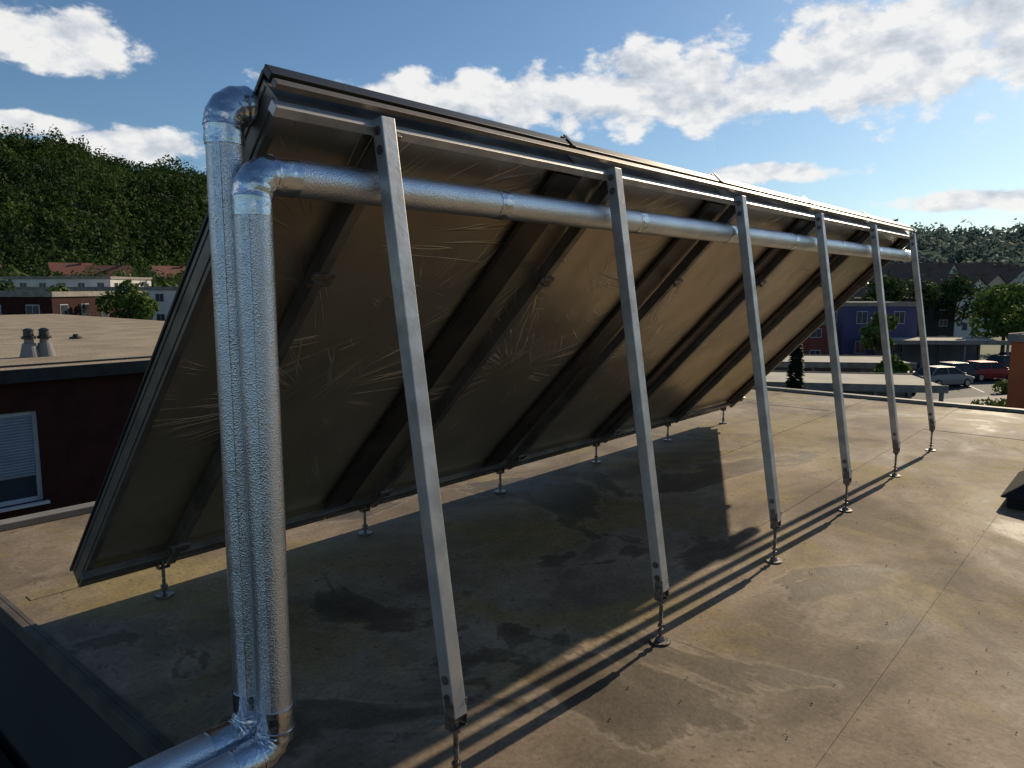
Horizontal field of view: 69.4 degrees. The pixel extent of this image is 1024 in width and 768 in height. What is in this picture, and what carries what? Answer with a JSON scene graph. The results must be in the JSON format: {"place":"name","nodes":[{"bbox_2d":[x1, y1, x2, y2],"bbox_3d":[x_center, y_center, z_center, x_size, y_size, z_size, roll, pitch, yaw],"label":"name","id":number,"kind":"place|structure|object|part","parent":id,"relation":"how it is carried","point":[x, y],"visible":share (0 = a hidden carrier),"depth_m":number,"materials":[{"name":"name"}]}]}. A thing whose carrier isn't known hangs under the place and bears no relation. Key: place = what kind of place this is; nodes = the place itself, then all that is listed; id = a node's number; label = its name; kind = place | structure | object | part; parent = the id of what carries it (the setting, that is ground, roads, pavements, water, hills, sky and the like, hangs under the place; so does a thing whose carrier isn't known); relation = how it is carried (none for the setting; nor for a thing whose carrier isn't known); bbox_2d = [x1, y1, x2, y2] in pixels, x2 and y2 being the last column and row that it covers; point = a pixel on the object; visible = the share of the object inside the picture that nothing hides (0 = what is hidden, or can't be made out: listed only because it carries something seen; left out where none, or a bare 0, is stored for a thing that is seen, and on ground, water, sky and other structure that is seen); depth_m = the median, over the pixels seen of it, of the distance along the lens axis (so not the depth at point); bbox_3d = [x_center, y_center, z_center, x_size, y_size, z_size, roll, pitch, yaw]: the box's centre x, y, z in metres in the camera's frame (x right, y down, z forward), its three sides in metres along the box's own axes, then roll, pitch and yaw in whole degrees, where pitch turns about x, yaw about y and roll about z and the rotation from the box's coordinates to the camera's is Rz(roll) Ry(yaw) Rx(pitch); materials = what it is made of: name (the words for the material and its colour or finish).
{"place":"outdoors","nodes":[
{"label":"outdoors","id":0,"kind":"place"},
{"bbox_2d":[0,749,13,767],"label":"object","id":1,"kind":"structure","parent":0,"point":[5,762],"depth_m":3.85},
{"bbox_2d":[20,328,55,357],"bbox_3d":[-9.000,-0.789,14.015,0.338,0.540,0.598,6,10,41],"label":"roof vent","id":2,"kind":"object","parent":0,"point":[43,347],"visible":1,"depth_m":13.93,"materials":[{"name":"grey metal"}]},
{"bbox_2d":[0,372,144,519],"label":"walls","id":3,"kind":"structure","parent":0,"point":[81,422],"depth_m":12.46,"materials":[{"name":"red brick"}]},
{"bbox_2d":[0,411,49,512],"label":"window frame","id":4,"kind":"object","parent":3,"relation":"attached to","point":[37,466],"visible":0.24,"depth_m":12.08,"materials":[{"name":"white plastic"}]},
{"bbox_2d":[0,415,35,480],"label":"roller shutter","id":5,"kind":"object","parent":4,"relation":"attached to","point":[17,420],"visible":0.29,"depth_m":11.90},
{"bbox_2d":[0,416,37,501],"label":"window pane","id":6,"kind":"object","parent":4,"relation":"in","point":[18,488],"visible":0.26,"depth_m":11.99,"materials":[{"name":"glass"}]},
{"bbox_2d":[0,314,164,370],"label":"roof surface","id":7,"kind":"object","parent":3,"relation":"on","point":[106,338],"visible":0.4,"depth_m":19.07,"materials":[{"name":"beige concrete"}]},
{"bbox_2d":[0,356,150,383],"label":"roof edge","id":8,"kind":"object","parent":7,"relation":"attached to","point":[53,373],"depth_m":12.28,"materials":[{"name":"grey metal"}]},
{"bbox_2d":[69,334,82,338],"bbox_3d":[-11.200,-1.224,19.000,0.320,0.120,0.320,6,10,41],"label":"roof drain cover","id":9,"kind":"object","parent":7,"relation":"on","point":[75,336],"visible":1,"depth_m":18.93,"materials":[{"name":"grey metal"}]},
{"bbox_2d":[0,621,144,767],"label":"walls","id":10,"kind":"structure","parent":0,"point":[49,718],"depth_m":3.57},
{"bbox_2d":[0,389,1023,767],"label":"roof surface","id":11,"kind":"object","parent":10,"relation":"on","point":[754,659],"depth_m":3.69,"materials":[{"name":"beige concrete"}]},
{"bbox_2d":[0,592,175,759],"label":"edge strip","id":12,"kind":"object","parent":11,"relation":"on","point":[140,735],"depth_m":3.01,"materials":[{"name":"grey metal"}]},
{"bbox_2d":[79,64,935,767],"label":"panel mounting frame","id":13,"kind":"object","parent":11,"relation":"on","point":[421,376],"visible":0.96,"depth_m":3.57,"materials":[{"name":"metal"}]},
{"bbox_2d":[69,69,571,587],"bbox_3d":[-0.950,-0.019,3.375,1.406,2.770,0.120,-8,55,-48],"label":"solar panel","id":14,"kind":"object","parent":13,"relation":"attached to","point":[341,377],"visible":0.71,"depth_m":3.10,"materials":[{"name":"glass"}]},
{"bbox_2d":[129,86,257,767],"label":"insulated pipe","id":15,"kind":"object","parent":14,"relation":"attached to","point":[229,114],"visible":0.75,"depth_m":2.16,"materials":[{"name":"metal"}]},
{"bbox_2d":[325,154,720,518],"bbox_3d":[-0.025,-0.156,4.430,1.406,2.770,0.120,-8,55,-48],"label":"solar panel","id":16,"kind":"object","parent":13,"relation":"attached to","point":[569,311],"visible":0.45,"depth_m":4.31,"materials":[{"name":"glass"}]},
{"bbox_2d":[195,154,911,767],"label":"insulated pipe","id":17,"kind":"object","parent":13,"relation":"attached to","point":[259,182],"visible":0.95,"depth_m":2.19,"materials":[{"name":"metal"}]},
{"bbox_2d":[480,188,807,475],"bbox_3d":[0.900,-0.293,5.486,1.406,2.770,0.120,-8,55,-48],"label":"solar panel","id":18,"kind":"object","parent":13,"relation":"attached to","point":[712,277],"visible":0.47,"depth_m":5.45,"materials":[{"name":"glass"}]},
{"bbox_2d":[587,208,867,446],"bbox_3d":[1.826,-0.430,6.541,1.406,2.770,0.120,-8,55,-48],"label":"solar panel","id":19,"kind":"object","parent":13,"relation":"attached to","point":[792,275],"visible":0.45,"depth_m":6.55,"materials":[{"name":"glass"}]},
{"bbox_2d":[665,222,908,424],"bbox_3d":[2.751,-0.567,7.596,1.406,2.770,0.120,-8,55,-48],"label":"solar panel","id":20,"kind":"object","parent":13,"relation":"attached to","point":[846,275],"visible":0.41,"depth_m":7.60,"materials":[{"name":"glass"}]},
{"bbox_2d":[0,386,1023,531],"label":"edge trim","id":21,"kind":"structure","parent":11,"relation":"attached to","point":[41,517],"depth_m":5.32,"materials":[{"name":"metal"}]},
{"bbox_2d":[26,391,1023,767],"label":"membrane seam","id":22,"kind":"object","parent":11,"relation":"on","point":[820,739],"visible":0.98,"depth_m":3.58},
{"bbox_2d":[35,424,1023,737],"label":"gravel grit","id":23,"kind":"object","parent":11,"relation":"on","point":[677,530],"visible":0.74,"depth_m":4.04,"materials":[{"name":"grey gravel"}]},
{"bbox_2d":[1000,470,1023,510],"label":"roof skylight","id":24,"kind":"object","parent":11,"relation":"on","point":[1013,493],"visible":1,"depth_m":5.40},
{"bbox_2d":[4,283,148,290],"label":"window pane","id":25,"kind":"object","parent":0,"point":[79,285],"visible":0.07,"depth_m":105.01,"materials":[{"name":"black glass"}]},
{"bbox_2d":[11,290,176,319],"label":"walls","id":26,"kind":"structure","parent":0,"point":[165,305],"depth_m":85.41,"materials":[{"name":"white paint"}]},
{"bbox_2d":[0,151,207,271],"bbox_3d":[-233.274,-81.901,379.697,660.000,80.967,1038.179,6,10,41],"label":"hill","id":27,"kind":"structure","parent":0,"point":[145,235],"depth_m":278.07,"materials":[{"name":"green plant"}]},
{"bbox_2d":[0,123,207,275],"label":"forest","id":28,"kind":"object","parent":27,"relation":"on","point":[100,176],"visible":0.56,"depth_m":282.95,"materials":[{"name":"green plant"}]},
{"bbox_2d":[155,294,164,320],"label":"window pane","id":29,"kind":"object","parent":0,"point":[161,317],"visible":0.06,"depth_m":85.42,"materials":[{"name":"black glass"}]},
{"bbox_2d":[0,0,1023,233],"label":"sky","id":30,"kind":"structure","parent":0,"point":[909,112],"materials":[{"name":"blue"}]},
{"bbox_2d":[810,329,820,354],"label":"window pane","id":31,"kind":"object","parent":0,"point":[817,333],"visible":0.13,"depth_m":66.93,"materials":[{"name":"grey glass"}]},
{"bbox_2d":[834,311,904,352],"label":"window pane","id":32,"kind":"object","parent":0,"point":[861,318],"visible":0.3,"depth_m":69.28,"materials":[{"name":"grey glass"}]},
{"bbox_2d":[918,304,947,336],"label":"window pane","id":33,"kind":"object","parent":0,"point":[943,323],"visible":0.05,"depth_m":87.34,"materials":[{"name":"grey glass"}]},
{"bbox_2d":[909,364,1006,399],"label":"parking lot","id":34,"kind":"structure","parent":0,"point":[961,390],"depth_m":51.17,"materials":[{"name":"grey asphalt"}]},
{"bbox_2d":[772,355,916,398],"bbox_3d":[20.500,-0.402,48.350,9.100,2.560,5.100,1,7,7],"label":"carport","id":35,"kind":"object","parent":34,"relation":"on","point":[848,363],"visible":0.17,"depth_m":47.36,"materials":[{"name":"metal"}]},
{"bbox_2d":[766,371,948,401],"bbox_3d":[15.000,0.884,38.433,12.100,2.560,5.100,1,8,11],"label":"carport","id":36,"kind":"object","parent":34,"relation":"on","point":[906,385],"visible":0.32,"depth_m":36.72,"materials":[{"name":"metal"}]},
{"bbox_2d":[859,311,900,355],"bbox_3d":[28.912,-3.148,58.732,2.776,5.342,2.479,-3,8,-21],"label":"tree","id":37,"kind":"object","parent":34,"relation":"on","point":[870,330],"visible":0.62,"depth_m":58.26,"materials":[{"name":"green plant"}]},
{"bbox_2d":[871,354,911,372],"bbox_3d":[21.861,-0.103,42.901,2.012,3.375,2.090,0,7,-3],"label":"bush","id":38,"kind":"object","parent":34,"relation":"on","point":[899,366],"visible":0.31,"depth_m":42.37,"materials":[{"name":"green plant"}]},
{"bbox_2d":[907,371,922,394],"bbox_3d":[26.900,-0.175,50.799,2.060,1.460,4.200,5,9,35],"label":"parked car","id":39,"kind":"object","parent":34,"relation":"on","point":[915,373],"visible":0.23,"depth_m":50.34,"materials":[{"name":"paint"}]},
{"bbox_2d":[860,337,1011,367],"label":"carport","id":40,"kind":"object","parent":34,"relation":"on","point":[957,349],"visible":0.55,"depth_m":69.20,"materials":[{"name":"metal"}]},
{"bbox_2d":[916,365,974,386],"bbox_3d":[31.400,-0.574,53.874,4.200,1.460,2.060,-2,8,-16],"label":"parked car","id":41,"kind":"object","parent":34,"relation":"on","point":[944,375],"visible":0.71,"depth_m":53.10,"materials":[{"name":"paint"}]},
{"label":"windows","id":42,"kind":"part","parent":41,"relation":"part of","materials":[{"name":"black glass"}]},
{"bbox_2d":[935,361,979,381],"bbox_3d":[34.200,-0.960,56.849,4.200,1.460,2.060,-3,8,-20],"label":"parked car","id":43,"kind":"object","parent":34,"relation":"on","point":[967,368],"visible":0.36,"depth_m":56.20,"materials":[{"name":"paint"}]},
{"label":"windows","id":44,"kind":"part","parent":43,"relation":"part of","materials":[{"name":"black glass"}]},
{"bbox_2d":[965,360,1008,381],"bbox_3d":[36.900,-1.050,57.543,4.200,1.460,2.060,-2,8,-12],"label":"parked car","id":45,"kind":"object","parent":34,"relation":"on","point":[989,369],"visible":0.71,"depth_m":56.72,"materials":[{"name":"paint"}]},
{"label":"windows","id":46,"kind":"part","parent":45,"relation":"part of","materials":[{"name":"black glass"}]},
{"bbox_2d":[970,396,1006,406],"bbox_3d":[32.947,1.173,42.346,15.619,1.307,2.722,-2,8,-13],"label":"hedge","id":47,"kind":"object","parent":34,"relation":"on","point":[998,404],"visible":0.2,"depth_m":40.94,"materials":[{"name":"green plant"}]},
{"bbox_2d":[986,354,1009,366],"bbox_3d":[42.200,-1.732,62.799,4.200,1.460,2.060,-2,8,-18],"label":"parked car","id":48,"kind":"object","parent":34,"relation":"on","point":[1003,359],"visible":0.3,"depth_m":61.96,"materials":[{"name":"paint"}]},
{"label":"windows","id":49,"kind":"part","parent":48,"relation":"part of","materials":[{"name":"black glass"}]},
{"bbox_2d":[991,379,1007,393],"bbox_3d":[35.487,0.087,51.010,6.162,1.164,1.316,-3,8,-22],"label":"hedge","id":50,"kind":"object","parent":34,"relation":"on","point":[1003,384],"visible":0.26,"depth_m":50.06,"materials":[{"name":"green plant"}]},
{"bbox_2d":[917,330,1021,364],"bbox_3d":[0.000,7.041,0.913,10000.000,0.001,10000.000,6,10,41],"label":"ground","id":51,"kind":"structure","parent":0,"point":[986,351],"depth_m":86.18,"materials":[{"name":"beige concrete"}]},
{"bbox_2d":[0,278,15,290],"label":"tree","id":52,"kind":"object","parent":51,"relation":"on","point":[4,287],"visible":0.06,"depth_m":75.31,"materials":[{"name":"green plant"}]},
{"bbox_2d":[0,269,23,275],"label":"tree","id":53,"kind":"object","parent":51,"relation":"on","point":[21,274],"visible":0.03,"depth_m":118.19,"materials":[{"name":"green plant"}]},
{"bbox_2d":[38,283,69,291],"bbox_3d":[-36.611,-4.398,59.877,4.774,7.527,4.042,6,10,41],"label":"tree","id":54,"kind":"object","parent":51,"relation":"on","point":[61,288],"visible":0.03,"depth_m":59.44,"materials":[{"name":"green plant"}]},
{"bbox_2d":[0,291,146,319],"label":"dark red hall","id":55,"kind":"structure","parent":51,"relation":"on","point":[80,303],"depth_m":54.88,"materials":[{"name":"metal"}]},
{"bbox_2d":[0,303,108,316],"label":"window frame","id":56,"kind":"structure","parent":55,"relation":"in","point":[86,303],"depth_m":55.66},
{"bbox_2d":[0,304,123,316],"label":"window pane","id":57,"kind":"structure","parent":55,"relation":"in","point":[85,307],"depth_m":56.12,"materials":[{"name":"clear glass"}]},
{"bbox_2d":[0,279,150,286],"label":"walls","id":58,"kind":"structure","parent":51,"relation":"on","point":[71,282],"depth_m":105.02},
{"bbox_2d":[95,279,159,319],"bbox_3d":[-30.978,-4.591,60.170,4.982,7.834,3.618,2,8,17],"label":"tree","id":59,"kind":"object","parent":51,"relation":"on","point":[130,298],"visible":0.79,"depth_m":59.07,"materials":[{"name":"green plant"}]},
{"bbox_2d":[129,273,175,285],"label":"tree","id":60,"kind":"object","parent":51,"relation":"on","point":[148,275],"visible":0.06,"depth_m":148.29,"materials":[{"name":"green plant"}]},
{"bbox_2d":[0,264,1023,292],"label":"distant trees","id":61,"kind":"object","parent":51,"relation":"on","point":[174,281],"visible":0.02,"depth_m":122.05,"materials":[{"name":"green plant"}]},
{"bbox_2d":[784,344,805,388],"bbox_3d":[12.485,0.460,32.719,1.183,4.870,1.243,-3,8,-22],"label":"conifer tree","id":62,"kind":"object","parent":51,"relation":"on","point":[796,366],"visible":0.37,"depth_m":32.39,"materials":[{"name":"green plant"}]},
{"bbox_2d":[801,325,828,354],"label":"walls","id":63,"kind":"structure","parent":51,"relation":"on","point":[809,343],"depth_m":67.10,"materials":[{"name":"red brick"}]},
{"bbox_2d":[809,328,821,354],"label":"window frame","id":64,"kind":"object","parent":63,"relation":"attached to","point":[816,337],"visible":0.08,"depth_m":66.97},
{"bbox_2d":[836,306,917,359],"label":"walls","id":65,"kind":"structure","parent":51,"relation":"on","point":[847,331],"depth_m":69.41,"materials":[{"name":"blue paint"}]},
{"bbox_2d":[836,311,904,352],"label":"window frame","id":66,"kind":"object","parent":65,"relation":"attached to","point":[866,323],"visible":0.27,"depth_m":69.30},
{"bbox_2d":[861,273,908,300],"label":"tree","id":67,"kind":"object","parent":51,"relation":"on","point":[893,291],"visible":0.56,"depth_m":82.05,"materials":[{"name":"green plant"}]},
{"bbox_2d":[900,279,946,336],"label":"tree","id":68,"kind":"object","parent":51,"relation":"on","point":[931,295],"visible":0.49,"depth_m":83.80,"materials":[{"name":"green plant"}]},
{"bbox_2d":[903,301,955,336],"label":"walls","id":69,"kind":"structure","parent":51,"relation":"on","point":[933,328],"depth_m":87.36,"materials":[{"name":"grey paint"}]},
{"bbox_2d":[932,275,985,326],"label":"tree","id":70,"kind":"object","parent":51,"relation":"on","point":[954,287],"visible":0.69,"depth_m":86.39,"materials":[{"name":"green plant"}]},
{"bbox_2d":[968,282,1023,352],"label":"tree","id":71,"kind":"object","parent":51,"relation":"on","point":[1002,316],"visible":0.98,"depth_m":68.64,"materials":[{"name":"green plant"}]},
{"bbox_2d":[988,285,1023,331],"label":"tree","id":72,"kind":"object","parent":51,"relation":"on","point":[1018,304],"visible":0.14,"depth_m":82.75,"materials":[{"name":"green plant"}]},
{"bbox_2d":[1009,271,1023,283],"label":"walls","id":73,"kind":"structure","parent":51,"relation":"on","point":[1021,281],"depth_m":128.58,"materials":[{"name":"white paint"}]},
{"bbox_2d":[971,264,1023,282],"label":"roof","id":74,"kind":"structure","parent":73,"relation":"on","point":[1009,273],"depth_m":130.75,"materials":[{"name":"grey tile"}]},
{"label":"walls","id":75,"kind":"object","parent":51,"relation":"on","visible":0},
{"bbox_2d":[84,263,131,276],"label":"roof","id":76,"kind":"structure","parent":75,"relation":"on","point":[110,269],"depth_m":176.76,"materials":[{"name":"red tile"}]},
{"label":"walls","id":77,"kind":"object","parent":51,"relation":"on","visible":0},
{"bbox_2d":[47,260,91,274],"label":"roof","id":78,"kind":"structure","parent":77,"relation":"on","point":[65,268],"depth_m":185.73,"materials":[{"name":"red tile"}]},
{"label":"walls","id":79,"kind":"object","parent":51,"relation":"on","visible":0},
{"bbox_2d":[148,264,184,277],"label":"roof","id":80,"kind":"structure","parent":79,"relation":"on","point":[168,269],"depth_m":180.75,"materials":[{"name":"red tile"}]},
{"bbox_2d":[933,395,1006,404],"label":"pavement","id":81,"kind":"structure","parent":0,"point":[967,400],"depth_m":46.72,"materials":[{"name":"grey concrete"}]},
{"bbox_2d":[962,304,985,329],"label":"window pane","id":82,"kind":"object","parent":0,"point":[964,326],"visible":0.05,"depth_m":106.86,"materials":[{"name":"black glass"}]},
{"bbox_2d":[953,280,995,336],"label":"walls","id":83,"kind":"structure","parent":0,"point":[958,332],"depth_m":106.84,"materials":[{"name":"white paint"}]},
{"bbox_2d":[906,273,989,296],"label":"roof","id":84,"kind":"structure","parent":83,"relation":"on","point":[975,279],"depth_m":108.43,"materials":[{"name":"grey tile"}]},
{"bbox_2d":[988,275,1009,301],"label":"walls","id":85,"kind":"structure","parent":0,"point":[997,280],"depth_m":116.60,"materials":[{"name":"white paint"}]},
{"bbox_2d":[942,269,1017,293],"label":"roof","id":86,"kind":"structure","parent":85,"relation":"on","point":[988,278],"depth_m":118.01,"materials":[{"name":"grey tile"}]},
{"bbox_2d":[1006,342,1023,408],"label":"walls","id":87,"kind":"structure","parent":0,"point":[1015,394],"depth_m":36.97,"materials":[{"name":"orange paint"}]},
{"bbox_3d":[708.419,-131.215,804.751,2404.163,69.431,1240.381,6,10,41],"label":"hill","id":88,"kind":"structure","parent":0,"visible":0},
{"bbox_2d":[889,217,1023,266],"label":"forest","id":89,"kind":"object","parent":88,"relation":"on","point":[975,245],"visible":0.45,"depth_m":792.87,"materials":[{"name":"green plant"}]},
{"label":"walls","id":90,"kind":"object","parent":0,"visible":0},
{"bbox_2d":[852,278,900,296],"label":"roof","id":91,"kind":"structure","parent":90,"relation":"on","point":[860,292],"depth_m":114.55,"materials":[{"name":"grey tile"}]},
{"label":"walls","id":92,"kind":"object","parent":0,"visible":0},
{"bbox_2d":[955,262,1018,273],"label":"roof","id":93,"kind":"structure","parent":92,"relation":"on","point":[965,269],"depth_m":164.33,"materials":[{"name":"grey tile"}]},
{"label":"walls","id":94,"kind":"object","parent":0,"visible":0},
{"bbox_2d":[887,265,947,282],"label":"roof","id":95,"kind":"structure","parent":94,"relation":"on","point":[905,274],"depth_m":166.46,"materials":[{"name":"grey tile"}]},
{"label":"walls","id":96,"kind":"object","parent":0,"visible":0},
{"bbox_2d":[906,260,957,272],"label":"roof","id":97,"kind":"structure","parent":96,"relation":"on","point":[949,266],"depth_m":195.16,"materials":[{"name":"grey tile"}]},
{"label":"walls","id":98,"kind":"object","parent":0,"visible":0},
{"bbox_2d":[956,260,997,268],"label":"roof","id":99,"kind":"structure","parent":98,"relation":"on","point":[982,262],"depth_m":206.56,"materials":[{"name":"grey tile"}]},
{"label":"walls","id":100,"kind":"object","parent":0,"visible":0},
{"bbox_2d":[882,261,911,273],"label":"roof","id":101,"kind":"structure","parent":100,"relation":"on","point":[894,265],"depth_m":227.50,"materials":[{"name":"grey tile"}]},
{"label":"roof","id":102,"kind":"object","parent":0,"visible":0},
{"bbox_2d":[7,287,177,289],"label":"roof edge","id":103,"kind":"object","parent":102,"relation":"attached to","point":[96,288],"visible":0.39,"depth_m":85.15,"materials":[{"name":"metal"}]},
{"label":"roof","id":104,"kind":"object","parent":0,"visible":0},
{"bbox_2d":[0,276,151,279],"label":"roof edge","id":105,"kind":"object","parent":104,"relation":"attached to","point":[70,277],"visible":0.79,"depth_m":104.79,"materials":[{"name":"metal"}]},
{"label":"roof","id":106,"kind":"object","parent":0,"visible":0},
{"bbox_2d":[843,301,915,305],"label":"roof edge","id":107,"kind":"object","parent":106,"relation":"attached to","point":[871,303],"visible":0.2,"depth_m":68.98,"materials":[{"name":"metal"}]},
{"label":"roof","id":108,"kind":"object","parent":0,"visible":0},
{"bbox_2d":[848,297,956,300],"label":"roof edge","id":109,"kind":"object","parent":108,"relation":"attached to","point":[859,299],"visible":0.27,"depth_m":86.58,"materials":[{"name":"metal"}]},
{"bbox_3d":[29.500,-2.232,36.012,6.200,0.158,7.200,-6,9,-37],"label":"roof","id":110,"kind":"object","parent":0,"visible":0},
{"bbox_2d":[1007,332,1023,341],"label":"roof edge","id":111,"kind":"object","parent":110,"relation":"attached to","point":[1015,337],"visible":1,"depth_m":36.78,"materials":[{"name":"concrete"}]}
]}

